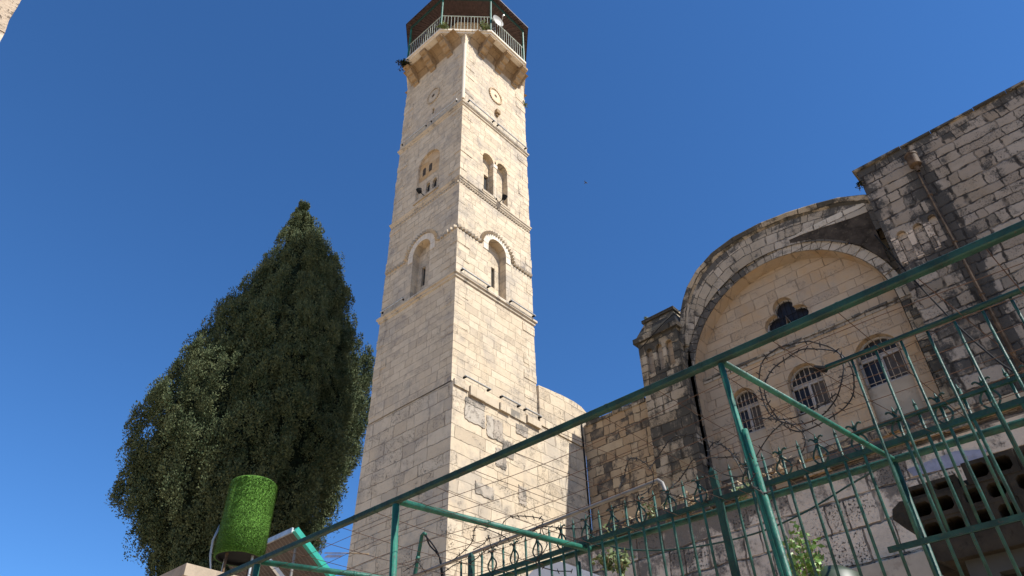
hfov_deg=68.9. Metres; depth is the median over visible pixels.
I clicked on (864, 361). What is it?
window
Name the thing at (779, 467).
dry plant
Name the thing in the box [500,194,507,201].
floodlight
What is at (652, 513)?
dry plant
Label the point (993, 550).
block shed
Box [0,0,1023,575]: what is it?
sky
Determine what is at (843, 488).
cable
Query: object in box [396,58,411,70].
wall plant
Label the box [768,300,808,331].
trefoil window
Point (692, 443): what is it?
wire netting
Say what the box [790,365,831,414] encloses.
window
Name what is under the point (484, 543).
razor wire
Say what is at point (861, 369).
cable
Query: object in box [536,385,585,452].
stone wall
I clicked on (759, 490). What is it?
razor wire
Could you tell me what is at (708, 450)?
razor wire
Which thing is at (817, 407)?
razor wire
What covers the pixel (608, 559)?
weed
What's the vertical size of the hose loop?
0.876 m
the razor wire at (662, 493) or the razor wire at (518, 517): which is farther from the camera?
the razor wire at (518, 517)
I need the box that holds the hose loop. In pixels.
[209,525,219,568]
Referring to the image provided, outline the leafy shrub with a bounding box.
[782,521,825,575]
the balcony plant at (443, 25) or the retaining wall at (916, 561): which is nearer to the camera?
the retaining wall at (916, 561)
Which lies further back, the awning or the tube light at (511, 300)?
the tube light at (511, 300)
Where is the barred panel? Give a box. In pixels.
[813,286,1023,552]
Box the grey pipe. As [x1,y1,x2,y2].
[413,478,666,575]
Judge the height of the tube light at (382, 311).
0.078 m
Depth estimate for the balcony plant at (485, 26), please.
34.61 m
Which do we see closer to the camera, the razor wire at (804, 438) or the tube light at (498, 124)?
the razor wire at (804, 438)
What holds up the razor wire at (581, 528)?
attached to the spiked fence
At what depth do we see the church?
22.50 m
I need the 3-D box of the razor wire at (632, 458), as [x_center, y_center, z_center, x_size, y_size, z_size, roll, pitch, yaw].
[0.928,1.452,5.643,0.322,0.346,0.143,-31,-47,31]
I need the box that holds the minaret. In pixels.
[347,0,591,575]
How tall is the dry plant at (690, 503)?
0.439 m
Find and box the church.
[584,80,1023,533]
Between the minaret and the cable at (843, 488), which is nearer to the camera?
the cable at (843, 488)
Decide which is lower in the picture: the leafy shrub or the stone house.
the leafy shrub
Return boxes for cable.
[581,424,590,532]
[588,467,882,550]
[640,306,685,348]
[712,308,983,448]
[874,234,1023,379]
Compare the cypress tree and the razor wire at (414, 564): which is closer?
the razor wire at (414, 564)
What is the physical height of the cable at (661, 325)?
0.914 m
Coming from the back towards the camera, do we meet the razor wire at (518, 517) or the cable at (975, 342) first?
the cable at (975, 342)
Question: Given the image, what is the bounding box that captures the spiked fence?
[460,365,1023,575]
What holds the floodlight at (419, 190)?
attached to the minaret
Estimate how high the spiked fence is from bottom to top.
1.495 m
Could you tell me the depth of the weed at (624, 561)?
9.43 m
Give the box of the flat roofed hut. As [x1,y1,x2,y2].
[160,563,235,575]
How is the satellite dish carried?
attached to the minaret
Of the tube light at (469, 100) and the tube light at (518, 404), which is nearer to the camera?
the tube light at (518, 404)
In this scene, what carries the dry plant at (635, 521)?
attached to the retaining wall at (916, 561)
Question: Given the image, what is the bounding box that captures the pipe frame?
[217,220,1023,575]
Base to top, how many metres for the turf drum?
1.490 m
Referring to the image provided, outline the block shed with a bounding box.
[892,446,1023,575]
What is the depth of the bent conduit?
8.02 m
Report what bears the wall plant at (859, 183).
attached to the church
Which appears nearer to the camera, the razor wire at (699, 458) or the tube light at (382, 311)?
the razor wire at (699, 458)
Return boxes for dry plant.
[602,518,617,540]
[616,508,642,532]
[641,501,667,518]
[677,491,703,511]
[729,477,752,501]
[762,453,795,483]
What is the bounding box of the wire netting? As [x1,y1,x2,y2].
[242,249,1023,575]
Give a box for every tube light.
[380,297,403,313]
[400,124,426,145]
[429,98,456,121]
[460,267,490,288]
[463,375,490,391]
[467,99,494,122]
[496,123,527,149]
[499,395,520,407]
[509,299,535,317]
[523,408,541,418]
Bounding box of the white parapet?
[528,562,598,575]
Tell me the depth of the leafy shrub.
6.77 m
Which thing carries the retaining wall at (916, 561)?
on the ground
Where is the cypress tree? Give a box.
[106,199,375,575]
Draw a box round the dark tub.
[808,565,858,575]
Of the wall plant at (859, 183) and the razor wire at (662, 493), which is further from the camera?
the wall plant at (859, 183)
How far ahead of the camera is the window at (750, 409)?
23.50 m
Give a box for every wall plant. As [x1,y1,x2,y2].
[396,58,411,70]
[855,180,864,190]
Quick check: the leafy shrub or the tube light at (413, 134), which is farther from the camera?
the tube light at (413, 134)
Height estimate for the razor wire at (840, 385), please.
0.639 m
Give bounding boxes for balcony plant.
[436,21,448,29]
[479,19,490,29]
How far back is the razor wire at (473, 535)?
6.51 m
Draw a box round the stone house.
[0,0,20,40]
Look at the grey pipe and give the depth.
6.44 m
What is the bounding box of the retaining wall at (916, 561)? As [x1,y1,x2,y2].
[576,392,1023,575]
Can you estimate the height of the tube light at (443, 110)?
0.078 m
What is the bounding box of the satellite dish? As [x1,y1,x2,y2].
[493,14,503,25]
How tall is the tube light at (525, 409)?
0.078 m
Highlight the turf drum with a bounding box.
[212,475,278,575]
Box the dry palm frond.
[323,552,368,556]
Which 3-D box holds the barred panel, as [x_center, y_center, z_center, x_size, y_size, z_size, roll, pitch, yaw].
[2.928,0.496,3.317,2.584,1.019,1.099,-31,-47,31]
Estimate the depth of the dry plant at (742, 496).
12.97 m
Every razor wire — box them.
[403,559,426,572]
[443,525,589,572]
[453,525,508,559]
[473,535,492,552]
[492,514,543,548]
[535,528,572,573]
[607,491,712,509]
[618,456,655,498]
[649,433,742,472]
[669,454,738,488]
[706,440,747,476]
[741,393,836,421]
[747,453,770,494]
[756,339,855,432]
[756,423,781,457]
[786,421,808,452]
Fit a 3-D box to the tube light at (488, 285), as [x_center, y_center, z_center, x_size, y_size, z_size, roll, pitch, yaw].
[-1.265,-0.340,25.921,0.148,0.078,1.400,-31,-47,31]
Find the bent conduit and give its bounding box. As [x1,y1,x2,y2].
[413,532,443,575]
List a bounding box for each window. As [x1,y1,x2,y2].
[735,390,764,433]
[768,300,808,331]
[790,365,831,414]
[858,336,910,389]
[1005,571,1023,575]
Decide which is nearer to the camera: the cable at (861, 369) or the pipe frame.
the pipe frame
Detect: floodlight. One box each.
[416,188,423,195]
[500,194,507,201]
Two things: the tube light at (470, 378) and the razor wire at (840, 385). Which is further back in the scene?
the tube light at (470, 378)
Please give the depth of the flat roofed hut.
8.88 m
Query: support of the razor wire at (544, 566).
hanging from the spiked fence
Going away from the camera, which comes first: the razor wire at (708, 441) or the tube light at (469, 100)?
the razor wire at (708, 441)
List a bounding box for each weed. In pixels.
[592,547,620,570]
[610,547,635,575]
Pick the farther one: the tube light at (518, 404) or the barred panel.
the tube light at (518, 404)
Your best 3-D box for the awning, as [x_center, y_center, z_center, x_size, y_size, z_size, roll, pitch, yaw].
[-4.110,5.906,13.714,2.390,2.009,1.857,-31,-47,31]
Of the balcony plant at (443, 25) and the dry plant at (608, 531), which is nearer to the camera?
the dry plant at (608, 531)
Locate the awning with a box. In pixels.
[228,527,335,575]
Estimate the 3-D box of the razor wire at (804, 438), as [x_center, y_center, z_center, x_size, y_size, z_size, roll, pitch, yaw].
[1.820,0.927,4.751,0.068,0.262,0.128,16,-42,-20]

